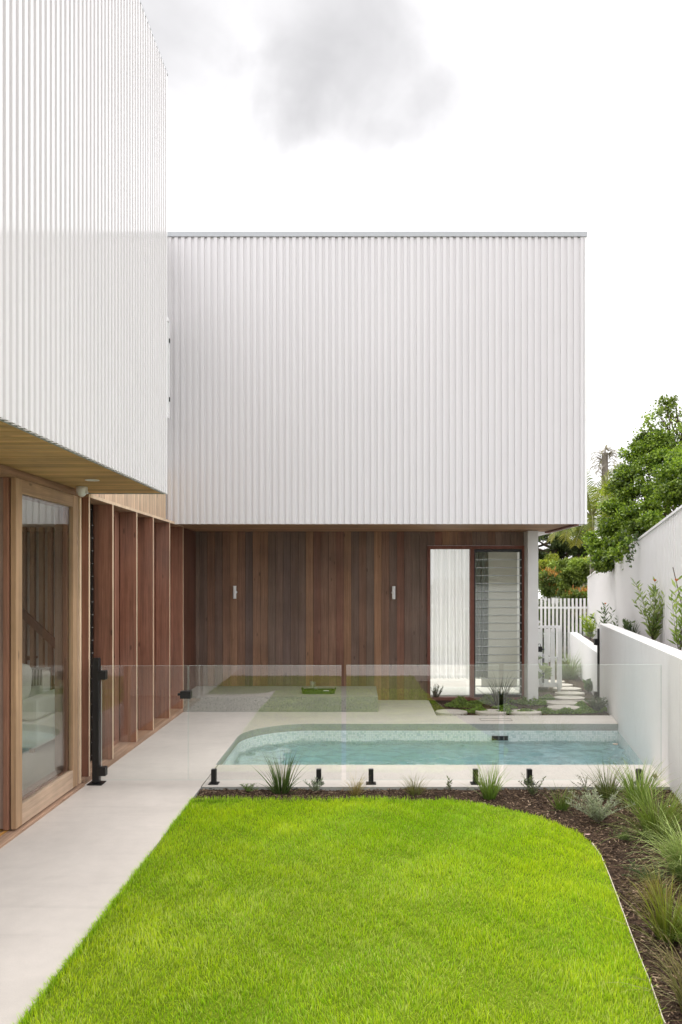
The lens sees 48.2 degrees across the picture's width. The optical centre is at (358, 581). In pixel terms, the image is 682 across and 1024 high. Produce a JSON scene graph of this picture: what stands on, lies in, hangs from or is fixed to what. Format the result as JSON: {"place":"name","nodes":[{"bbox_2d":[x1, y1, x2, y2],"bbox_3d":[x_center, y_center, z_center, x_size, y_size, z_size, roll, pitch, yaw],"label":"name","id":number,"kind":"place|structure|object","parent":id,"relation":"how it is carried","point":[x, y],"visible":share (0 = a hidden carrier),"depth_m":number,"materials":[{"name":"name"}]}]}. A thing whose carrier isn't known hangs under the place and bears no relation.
{"place":"outdoors","nodes":[
{"label":"outdoors","id":0,"kind":"place"},
{"bbox_2d":[22,527,54,689],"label":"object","id":1,"kind":"structure","parent":0,"point":[47,635],"depth_m":11.90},
{"bbox_2d":[0,700,669,1023],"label":"path","id":2,"kind":"structure","parent":0,"point":[68,865],"depth_m":7.48,"materials":[{"name":"concrete"}]},
{"bbox_2d":[87,658,105,784],"bbox_3d":[-2.653,1.403,7.700,0.150,1.271,0.150,0,0,0],"label":"gate post","id":3,"kind":"object","parent":2,"relation":"on","point":[96,720],"visible":1,"depth_m":7.67,"materials":[{"name":"black metal"}]},
{"bbox_2d":[97,666,191,779],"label":"glass gate","id":4,"kind":"structure","parent":3,"relation":"attached to","point":[103,675],"depth_m":7.66,"materials":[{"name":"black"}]},
{"bbox_2d":[208,769,323,784],"bbox_3d":[-0.948,1.441,7.700,1.544,1.196,0.100,0,0,0],"label":"glass fence panel","id":5,"kind":"object","parent":2,"relation":"on","point":[213,781],"visible":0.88,"depth_m":7.67,"materials":[{"name":"black"}]},
{"bbox_2d":[183,686,377,711],"bbox_3d":[-1.250,1.929,12.545,3.100,0.262,1.190,0,0,0],"label":"low platform","id":6,"kind":"object","parent":2,"relation":"on","point":[270,699],"visible":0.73,"depth_m":11.95,"materials":[{"name":"concrete"}]},
{"bbox_2d":[301,687,335,693],"bbox_3d":[-0.649,1.752,12.350,0.567,0.090,0.320,0,0,0],"label":"serving tray","id":7,"kind":"object","parent":6,"relation":"on","point":[313,691],"visible":1,"depth_m":12.24,"materials":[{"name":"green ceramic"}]},
{"bbox_2d":[201,718,512,786],"bbox_3d":[0.157,2.043,9.669,5.382,0.014,0.672,0,0,-43],"label":"saw cut","id":8,"kind":"object","parent":2,"relation":"on","point":[479,718],"visible":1,"depth_m":11.36,"materials":[{"name":"grey concrete"}]},
{"bbox_2d":[366,769,479,784],"bbox_3d":[0.645,1.440,7.700,1.544,1.199,0.100,0,0,0],"label":"glass fence panel","id":9,"kind":"object","parent":2,"relation":"on","point":[371,781],"visible":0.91,"depth_m":7.67,"materials":[{"name":"black"}]},
{"bbox_2d":[222,731,643,764],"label":"swimming pool","id":10,"kind":"structure","parent":2,"relation":"in","point":[343,736],"depth_m":10.94,"materials":[{"name":"tile"}]},
{"bbox_2d":[524,769,641,784],"bbox_3d":[2.263,1.438,7.700,1.591,1.203,0.100,0,0,0],"label":"glass fence panel","id":11,"kind":"object","parent":2,"relation":"on","point":[529,772],"visible":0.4,"depth_m":7.67,"materials":[{"name":"black"}]},
{"bbox_2d":[21,797,663,1023],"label":"lawn","id":12,"kind":"structure","parent":0,"point":[365,973],"depth_m":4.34,"materials":[{"name":"plant"}]},
{"bbox_2d":[12,794,453,1023],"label":"edging","id":13,"kind":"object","parent":12,"relation":"on","point":[93,927],"depth_m":5.00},
{"bbox_2d":[592,843,665,1023],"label":"lawn edging","id":14,"kind":"object","parent":12,"relation":"on","point":[664,1022],"visible":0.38,"depth_m":4.38,"materials":[{"name":"metal"}]},
{"bbox_2d":[141,0,681,737],"label":"sky","id":15,"kind":"structure","parent":0,"point":[283,115],"materials":[{"name":"white"}]},
{"bbox_2d":[231,739,634,764],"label":"water","id":16,"kind":"structure","parent":0,"point":[444,752],"depth_m":10.15,"materials":[{"name":"teal liquid"}]},
{"bbox_2d":[194,787,681,1023],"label":"mulch bed","id":17,"kind":"object","parent":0,"point":[637,920],"visible":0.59,"depth_m":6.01,"materials":[{"name":"brown wood"}]},
{"bbox_2d":[239,783,257,791],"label":"creeping plant","id":18,"kind":"object","parent":17,"relation":"on","point":[247,788],"visible":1,"depth_m":7.53,"materials":[{"name":"green plant"}]},
{"bbox_2d":[253,750,306,793],"bbox_3d":[-0.756,1.851,7.466,0.642,0.425,0.700,0,0,0],"label":"grass tuft","id":19,"kind":"object","parent":17,"relation":"on","point":[280,787],"visible":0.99,"depth_m":7.42,"materials":[{"name":"green plant"}]},
{"bbox_2d":[305,775,324,792],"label":"leafy shrub","id":20,"kind":"object","parent":17,"relation":"on","point":[316,787],"visible":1,"depth_m":7.46,"materials":[{"name":"green plant"}]},
{"bbox_2d":[344,774,372,795],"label":"grass tuft","id":21,"kind":"object","parent":17,"relation":"on","point":[356,789],"visible":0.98,"depth_m":7.38,"materials":[{"name":"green plant"}]},
{"bbox_2d":[396,773,435,800],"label":"grass tuft","id":22,"kind":"object","parent":17,"relation":"on","point":[409,786],"visible":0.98,"depth_m":7.37,"materials":[{"name":"green plant"}]},
{"bbox_2d":[446,775,452,789],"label":"leafy shrub","id":23,"kind":"object","parent":17,"relation":"on","point":[448,782],"visible":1,"depth_m":7.52,"materials":[{"name":"green plant"}]},
{"bbox_2d":[454,758,513,799],"bbox_3d":[1.240,1.868,7.220,0.521,0.392,0.637,0,0,-15],"label":"grass tuft","id":24,"kind":"object","parent":17,"relation":"on","point":[487,792],"visible":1,"depth_m":7.23,"materials":[{"name":"green plant"}]},
{"bbox_2d":[518,774,545,795],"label":"leafy shrub","id":25,"kind":"object","parent":17,"relation":"on","point":[531,792],"visible":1,"depth_m":7.31,"materials":[{"name":"green plant"}]},
{"bbox_2d":[541,783,582,810],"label":"grass tuft","id":26,"kind":"object","parent":17,"relation":"on","point":[561,805],"visible":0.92,"depth_m":6.92,"materials":[{"name":"green plant"}]},
{"bbox_2d":[571,774,595,789],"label":"leafy shrub","id":27,"kind":"object","parent":17,"relation":"on","point":[583,783],"visible":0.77,"depth_m":7.54,"materials":[{"name":"green plant"}]},
{"bbox_2d":[565,786,637,823],"bbox_3d":[2.053,1.923,6.550,0.558,0.294,0.514,0,0,0],"label":"leafy shrub","id":28,"kind":"object","parent":17,"relation":"on","point":[594,811],"visible":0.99,"depth_m":6.53,"materials":[{"name":"green plant"}]},
{"bbox_2d":[578,756,638,805],"bbox_3d":[2.362,1.853,7.205,0.752,0.423,0.826,0,0,0],"label":"grass tuft","id":29,"kind":"object","parent":17,"relation":"on","point":[604,789],"visible":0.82,"depth_m":7.19,"materials":[{"name":"green plant"}]},
{"bbox_2d":[608,829,643,841],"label":"creeping plant","id":30,"kind":"object","parent":17,"relation":"on","point":[624,836],"visible":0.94,"depth_m":6.07,"materials":[{"name":"green plant"}]},
{"bbox_2d":[593,779,681,846],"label":"grass tuft","id":31,"kind":"object","parent":17,"relation":"on","point":[648,815],"visible":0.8,"depth_m":6.07,"materials":[{"name":"green plant"}]},
{"bbox_2d":[598,759,678,806],"bbox_3d":[2.585,1.838,6.935,0.927,0.453,0.884,0,0,-28],"label":"grass tuft","id":32,"kind":"object","parent":17,"relation":"on","point":[631,785],"visible":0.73,"depth_m":7.01,"materials":[{"name":"green plant"}]},
{"bbox_2d":[603,861,681,960],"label":"grass tuft","id":33,"kind":"object","parent":17,"relation":"on","point":[663,922],"visible":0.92,"depth_m":4.38,"materials":[{"name":"green plant"}]},
{"bbox_2d":[604,915,681,1020],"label":"grass tuft","id":34,"kind":"object","parent":17,"relation":"on","point":[678,990],"visible":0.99,"depth_m":3.71,"materials":[{"name":"green plant"}]},
{"bbox_2d":[622,858,671,880],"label":"creeping plant","id":35,"kind":"object","parent":17,"relation":"on","point":[636,870],"visible":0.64,"depth_m":5.26,"materials":[{"name":"green plant"}]},
{"bbox_2d":[615,807,681,892],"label":"grass tuft","id":36,"kind":"object","parent":17,"relation":"on","point":[676,855],"visible":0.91,"depth_m":5.29,"materials":[{"name":"green plant"}]},
{"bbox_2d":[618,860,680,905],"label":"grass tuft","id":37,"kind":"object","parent":17,"relation":"on","point":[645,883],"visible":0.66,"depth_m":4.89,"materials":[{"name":"green plant"}]},
{"bbox_2d":[640,895,681,943],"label":"grass tuft","id":38,"kind":"object","parent":17,"relation":"on","point":[680,933],"visible":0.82,"depth_m":4.31,"materials":[{"name":"green plant"}]},
{"bbox_2d":[430,678,480,686],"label":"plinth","id":39,"kind":"structure","parent":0,"point":[453,682],"depth_m":15.61,"materials":[{"name":"concrete"}]},
{"bbox_2d":[429,661,608,714],"bbox_3d":[4.330,2.076,16.300,6.340,0.027,9.400,0,0,0],"label":"mulch bed","id":40,"kind":"object","parent":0,"point":[550,691],"visible":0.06,"depth_m":13.04,"materials":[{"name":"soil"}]},
{"bbox_2d":[430,683,443,700],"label":"leafy shrub","id":41,"kind":"object","parent":40,"relation":"on","point":[435,692],"visible":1,"depth_m":13.16,"materials":[{"name":"green plant"}]},
{"bbox_2d":[435,709,466,714],"bbox_3d":[1.452,2.064,11.950,0.500,0.072,0.390,0,0,0],"label":"stepping stone","id":42,"kind":"object","parent":40,"relation":"on","point":[450,712],"visible":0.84,"depth_m":11.87,"materials":[{"name":"grey stone"}]},
{"bbox_2d":[475,709,506,714],"bbox_3d":[2.079,2.064,11.970,0.500,0.072,0.390,0,0,0],"label":"stepping stone","id":43,"kind":"object","parent":40,"relation":"on","point":[490,712],"visible":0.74,"depth_m":11.84,"materials":[{"name":"beige stone"}]},
{"bbox_2d":[471,673,522,706],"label":"grass tuft","id":44,"kind":"object","parent":40,"relation":"on","point":[499,697],"visible":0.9,"depth_m":12.68,"materials":[{"name":"green plant"}]},
{"bbox_2d":[444,694,606,713],"bbox_3d":[2.787,1.985,12.705,2.730,0.180,1.692,0,0,0],"label":"ground cover","id":45,"kind":"object","parent":40,"relation":"on","point":[460,701],"visible":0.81,"depth_m":12.51,"materials":[{"name":"green plant"}]},
{"bbox_2d":[509,709,541,714],"bbox_3d":[2.615,2.064,11.950,0.500,0.072,0.390,0,0,0],"label":"stepping stone","id":46,"kind":"object","parent":40,"relation":"on","point":[515,712],"visible":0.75,"depth_m":11.83,"materials":[{"name":"beige stone"}]},
{"bbox_2d":[538,654,549,688],"bbox_3d":[3.345,1.722,14.725,0.590,0.635,0.490,0,0,0],"label":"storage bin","id":47,"kind":"object","parent":40,"relation":"on","point":[543,673],"visible":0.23,"depth_m":14.50,"materials":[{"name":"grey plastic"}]},
{"bbox_2d":[538,656,552,695],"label":"variegated plant","id":48,"kind":"object","parent":40,"relation":"on","point":[546,669],"visible":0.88,"depth_m":13.44,"materials":[{"name":"green plant"}]},
{"bbox_2d":[538,625,561,691],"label":"slatted gate","id":49,"kind":"structure","parent":40,"relation":"on","point":[558,684],"depth_m":14.18,"materials":[{"name":"white wood"}]},
{"bbox_2d":[538,644,543,651],"bbox_3d":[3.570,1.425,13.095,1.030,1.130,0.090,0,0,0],"label":"gate latch","id":50,"kind":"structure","parent":49,"relation":"attached to","point":[540,648],"depth_m":13.05,"materials":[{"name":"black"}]},
{"bbox_2d":[549,683,572,687],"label":"stepping stone","id":51,"kind":"object","parent":40,"relation":"on","point":[566,685],"visible":0.38,"depth_m":14.93,"materials":[{"name":"grey stone"}]},
{"bbox_2d":[547,701,576,705],"bbox_3d":[3.439,2.064,12.831,0.540,0.072,0.390,0,0,0],"label":"stepping stone","id":52,"kind":"object","parent":40,"relation":"on","point":[549,703],"visible":0.65,"depth_m":12.80,"materials":[{"name":"grey stone"}]},
{"bbox_2d":[538,597,586,657],"bbox_3d":[4.880,1.337,20.686,3.416,1.879,1.723,0,0,0],"label":"hedge","id":53,"kind":"object","parent":40,"relation":"on","point":[558,623],"visible":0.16,"depth_m":20.58,"materials":[{"name":"plant"}]},
{"bbox_2d":[538,598,587,661],"bbox_3d":[4.671,1.224,19.005,2.288,1.632,0.070,0,0,0],"label":"picket fence","id":54,"kind":"object","parent":40,"relation":"on","point":[580,607],"visible":0.26,"depth_m":18.98,"materials":[{"name":"white wood"}]},
{"bbox_2d":[547,705,578,710],"bbox_3d":[3.328,2.064,12.366,0.540,0.072,0.390,0,0,0],"label":"stepping stone","id":55,"kind":"object","parent":40,"relation":"on","point":[556,707],"visible":0.58,"depth_m":12.31,"materials":[{"name":"grey stone"}]},
{"bbox_2d":[550,647,581,680],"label":"grass tuft","id":56,"kind":"object","parent":40,"relation":"on","point":[568,674],"visible":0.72,"depth_m":16.16,"materials":[{"name":"green plant"}]},
{"bbox_2d":[553,687,581,691],"bbox_3d":[3.981,2.064,14.545,0.540,0.072,0.390,0,0,0],"label":"stepping stone","id":57,"kind":"object","parent":40,"relation":"on","point":[576,689],"visible":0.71,"depth_m":14.48,"materials":[{"name":"grey stone"}]},
{"bbox_2d":[554,696,584,699],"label":"stepping stone","id":58,"kind":"object","parent":40,"relation":"on","point":[568,698],"visible":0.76,"depth_m":13.34,"materials":[{"name":"grey stone"}]},
{"bbox_2d":[555,691,584,695],"bbox_3d":[3.865,2.064,13.945,0.540,0.072,0.390,0,0,0],"label":"stepping stone","id":59,"kind":"object","parent":40,"relation":"on","point":[567,693],"visible":0.8,"depth_m":13.85,"materials":[{"name":"grey stone"}]},
{"bbox_2d":[546,700,596,702],"bbox_3d":[3.590,2.064,13.030,1.100,0.072,0.060,0,0,0],"label":"stepping stone","id":60,"kind":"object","parent":40,"relation":"on","point":[568,700],"depth_m":13.03,"materials":[{"name":"stone"}]},
{"bbox_2d":[547,462,621,573],"bbox_3d":[5.758,-0.416,18.571,2.359,5.125,2.271,0,0,-27],"label":"palm tree","id":61,"kind":"object","parent":40,"relation":"on","point":[591,520],"visible":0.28,"depth_m":18.22,"materials":[{"name":"green plant"}]},
{"bbox_2d":[582,678,592,691],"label":"leafy shrub","id":62,"kind":"object","parent":40,"relation":"on","point":[588,686],"visible":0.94,"depth_m":14.16,"materials":[{"name":"green plant"}]},
{"bbox_2d":[583,697,607,710],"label":"leafy shrub","id":63,"kind":"object","parent":40,"relation":"on","point":[601,703],"visible":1,"depth_m":12.03,"materials":[{"name":"green plant"}]},
{"bbox_2d":[595,479,634,520],"bbox_3d":[5.779,-0.123,17.044,0.926,4.542,1.491,0,0,0],"label":"broadleaf tree","id":64,"kind":"object","parent":40,"relation":"on","point":[606,493],"visible":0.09,"depth_m":17.22,"materials":[{"name":"green plant"}]},
{"bbox_2d":[550,583,586,656],"bbox_3d":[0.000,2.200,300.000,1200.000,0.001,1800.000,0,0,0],"label":"ground","id":65,"kind":"structure","parent":0,"point":[575,616],"depth_m":51.57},
{"bbox_2d":[0,0,586,848],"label":"house","id":66,"kind":"structure","parent":65,"relation":"on","point":[312,446],"depth_m":11.39,"materials":[{"name":"white metal"}]},
{"bbox_2d":[0,478,62,828],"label":"sliding door","id":67,"kind":"structure","parent":66,"relation":"in","point":[58,509],"depth_m":7.39,"materials":[{"name":"brown wood"}]},
{"bbox_2d":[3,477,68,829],"bbox_3d":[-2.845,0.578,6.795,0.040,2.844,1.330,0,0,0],"label":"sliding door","id":68,"kind":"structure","parent":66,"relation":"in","point":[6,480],"depth_m":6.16,"materials":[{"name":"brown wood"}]},
{"bbox_2d":[22,669,54,752],"bbox_3d":[-4.690,1.569,9.380,1.820,0.899,0.960,0,0,0],"label":"sofa","id":69,"kind":"object","parent":66,"relation":"on","point":[38,716],"visible":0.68,"depth_m":9.08,"materials":[{"name":"fabric"}]},
{"bbox_2d":[22,663,31,699],"bbox_3d":[-4.280,1.240,9.420,0.460,0.460,0.238,0,0,0],"label":"cushion","id":70,"kind":"object","parent":69,"relation":"on","point":[26,678],"visible":0.3,"depth_m":9.37,"materials":[{"name":"fabric"}]},
{"bbox_2d":[31,667,50,689],"bbox_3d":[-4.250,1.273,9.740,0.500,0.335,0.300,0,0,0],"label":"throw","id":71,"kind":"object","parent":69,"relation":"on","point":[36,676],"visible":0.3,"depth_m":9.60,"materials":[{"name":"beige fabric"}]},
{"bbox_2d":[11,478,77,828],"bbox_3d":[-2.792,0.578,6.825,0.044,2.844,1.350,0,0,0],"label":"sliding door","id":72,"kind":"structure","parent":66,"relation":"in","point":[23,811],"depth_m":6.39,"materials":[{"name":"brown wood"}]},
{"bbox_2d":[76,486,88,496],"bbox_3d":[-2.644,-0.864,7.280,0.119,0.096,0.107,0,0,0],"label":"security sensor","id":73,"kind":"object","parent":66,"relation":"attached to","point":[81,491],"visible":1,"depth_m":7.24,"materials":[{"name":"white plastic"}]},
{"bbox_2d":[90,504,92,760],"bbox_3d":[-2.989,0.560,8.168,0.062,2.849,0.675,0,0,0],"label":"window","id":74,"kind":"structure","parent":66,"relation":"in","point":[91,505],"depth_m":8.45,"materials":[{"name":"clear glass"}]},
{"bbox_2d":[93,505,118,744],"bbox_3d":[-2.994,0.560,8.992,0.052,2.849,0.865,0,0,0],"label":"window","id":75,"kind":"structure","parent":66,"relation":"in","point":[116,514],"depth_m":9.32,"materials":[{"name":"brown wood"}]},
{"bbox_2d":[119,513,119,740],"bbox_3d":[-2.994,0.560,9.830,0.052,2.849,0.700,0,0,0],"label":"window","id":76,"kind":"structure","parent":66,"relation":"in","point":[119,513],"depth_m":9.48,"materials":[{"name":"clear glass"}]},
{"bbox_2d":[137,518,154,729],"bbox_3d":[-2.994,0.560,10.652,0.052,2.849,0.835,0,0,0],"label":"window","id":77,"kind":"structure","parent":66,"relation":"in","point":[137,518],"depth_m":10.24,"materials":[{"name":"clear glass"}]},
{"bbox_2d":[155,523,155,717],"bbox_3d":[-2.994,0.560,11.520,0.052,2.849,0.800,0,0,0],"label":"window","id":78,"kind":"structure","parent":66,"relation":"in","point":[155,523],"depth_m":11.12,"materials":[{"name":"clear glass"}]},
{"bbox_2d":[167,317,169,418],"bbox_3d":[-2.846,-3.130,10.800,0.148,1.460,0.800,0,0,0],"label":"window","id":79,"kind":"structure","parent":66,"relation":"in","point":[168,320],"depth_m":11.14,"materials":[{"name":"white glass"}]},
{"bbox_2d":[233,586,236,598],"bbox_3d":[-2.131,0.176,13.104,0.067,0.224,0.085,0,0,0],"label":"wall light","id":80,"kind":"object","parent":66,"relation":"attached to","point":[234,592],"visible":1,"depth_m":13.07,"materials":[{"name":"white metal"}]},
{"bbox_2d":[391,586,394,598],"bbox_3d":[0.594,0.183,13.104,0.067,0.224,0.085,0,0,0],"label":"wall light","id":81,"kind":"object","parent":66,"relation":"attached to","point":[393,592],"visible":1,"depth_m":13.06,"materials":[{"name":"white metal"}]},
{"bbox_2d":[430,549,468,678],"bbox_3d":[1.630,0.539,13.521,0.777,2.358,0.111,0,0,0],"label":"curtain","id":82,"kind":"object","parent":66,"relation":"hanging from","point":[449,613],"visible":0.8,"depth_m":13.52,"materials":[{"name":"white fabric"}]},
{"bbox_2d":[427,546,523,699],"bbox_3d":[2.016,0.706,13.175,1.670,2.668,0.130,0,0,0],"label":"window","id":83,"kind":"structure","parent":66,"relation":"in","point":[472,549],"depth_m":13.12,"materials":[{"name":"brown wood"}]},
{"bbox_2d":[475,552,488,677],"bbox_3d":[2.173,0.539,13.580,0.277,2.358,0.095,0,0,0],"label":"curtain","id":84,"kind":"object","parent":66,"relation":"hanging from","point":[481,621],"visible":0.77,"depth_m":13.58,"materials":[{"name":"grey fabric"}]},
{"bbox_2d":[481,552,516,685],"bbox_3d":[2.520,0.625,13.665,0.640,2.530,0.010,0,0,0],"label":"roller blind","id":85,"kind":"object","parent":66,"relation":"attached to","point":[502,622],"visible":0.57,"depth_m":13.66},
{"bbox_2d":[538,590,559,635],"bbox_3d":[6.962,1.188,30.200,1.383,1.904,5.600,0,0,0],"label":"neighbour house","id":86,"kind":"structure","parent":65,"relation":"on","point":[539,595],"depth_m":27.40,"materials":[{"name":"white"}]},
{"bbox_2d":[538,566,561,601],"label":"red tipped shrub","id":87,"kind":"object","parent":65,"relation":"on","point":[548,587],"visible":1,"depth_m":21.30,"materials":[{"name":"green plant"}]},
{"bbox_2d":[538,551,588,572],"bbox_3d":[7.389,0.266,27.529,2.392,2.814,1.574,0,0,0],"label":"broadleaf tree","id":88,"kind":"object","parent":65,"relation":"on","point":[543,563],"visible":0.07,"depth_m":27.54,"materials":[{"name":"green plant"}]},
{"bbox_2d":[538,525,595,586],"bbox_3d":[8.883,-0.644,34.031,4.101,4.208,2.713,0,0,0],"label":"pine tree","id":89,"kind":"object","parent":65,"relation":"on","point":[560,549],"visible":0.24,"depth_m":33.49,"materials":[{"name":"green plant"}]},
{"bbox_2d":[546,557,589,618],"bbox_3d":[6.981,0.334,25.029,1.965,2.358,1.614,0,0,0],"label":"broadleaf tree","id":90,"kind":"object","parent":65,"relation":"on","point":[575,573],"visible":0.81,"depth_m":24.55,"materials":[{"name":"green plant"}]},
{"bbox_2d":[559,586,586,616],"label":"red tipped shrub","id":91,"kind":"object","parent":65,"relation":"on","point":[574,593],"visible":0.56,"depth_m":20.81,"materials":[{"name":"green plant"}]},
{"bbox_2d":[569,632,596,698],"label":"retaining wall","id":92,"kind":"structure","parent":65,"relation":"on","point":[584,648],"depth_m":15.50,"materials":[{"name":"white paint"}]},
{"bbox_2d":[589,444,620,536],"bbox_3d":[9.733,-1.607,30.043,1.497,7.503,1.356,0,0,-23],"label":"dead palm","id":93,"kind":"object","parent":65,"relation":"on","point":[604,462],"visible":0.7,"depth_m":29.91,"materials":[{"name":"grey plant"}]},
{"bbox_2d":[581,422,681,573],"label":"broadleaf tree","id":94,"kind":"object","parent":65,"relation":"on","point":[664,486],"visible":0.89,"depth_m":15.23,"materials":[{"name":"green plant"}]},
{"bbox_2d":[587,505,681,650],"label":"boundary wall","id":95,"kind":"structure","parent":65,"relation":"on","point":[657,556],"depth_m":11.36,"materials":[{"name":"white paint"}]},
{"bbox_2d":[622,527,643,569],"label":"creeper sprig","id":96,"kind":"object","parent":95,"relation":"attached to","point":[631,552],"visible":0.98,"depth_m":11.82,"materials":[{"name":"green plant"}]},
{"bbox_2d":[599,623,681,801],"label":"retaining wall","id":97,"kind":"structure","parent":65,"relation":"on","point":[641,683],"depth_m":8.88,"materials":[{"name":"white paint"}]},
{"bbox_2d":[594,628,599,697],"bbox_3d":[4.107,1.435,13.100,0.115,1.270,0.080,0,0,0],"label":"gate post","id":98,"kind":"object","parent":97,"relation":"attached to","point":[597,643],"visible":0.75,"depth_m":13.06,"materials":[{"name":"black metal"}]},
{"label":"planter soil","id":99,"kind":"structure","parent":97,"relation":"in","visible":0},
{"bbox_2d":[579,612,595,639],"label":"leafy shrub","id":100,"kind":"object","parent":99,"relation":"on","point":[588,631],"visible":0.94,"depth_m":17.38,"materials":[{"name":"green plant"}]},
{"bbox_2d":[589,603,617,631],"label":"leafy shrub","id":101,"kind":"object","parent":99,"relation":"on","point":[605,620],"visible":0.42,"depth_m":14.31,"materials":[{"name":"green plant"}]},
{"bbox_2d":[622,618,634,629],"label":"leafy shrub","id":102,"kind":"object","parent":99,"relation":"on","point":[624,621],"visible":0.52,"depth_m":12.34,"materials":[{"name":"green plant"}]},
{"bbox_2d":[623,622,639,632],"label":"grass tuft","id":103,"kind":"object","parent":99,"relation":"on","point":[631,629],"visible":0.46,"depth_m":11.86,"materials":[{"name":"green plant"}]},
{"bbox_2d":[631,577,663,639],"bbox_3d":[3.967,0.384,10.252,0.628,0.935,0.642,0,0,24],"label":"leafy shrub","id":104,"kind":"object","parent":99,"relation":"on","point":[653,628],"visible":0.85,"depth_m":10.17,"materials":[{"name":"green plant"}]},
{"bbox_2d":[667,576,681,649],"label":"leafy shrub","id":105,"kind":"object","parent":99,"relation":"on","point":[676,638],"visible":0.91,"depth_m":8.64,"materials":[{"name":"green plant"}]},
{"bbox_2d":[632,394,681,512],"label":"broadleaf tree","id":106,"kind":"object","parent":65,"relation":"on","point":[671,403],"visible":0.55,"depth_m":17.14,"materials":[{"name":"green plant"}]}
]}

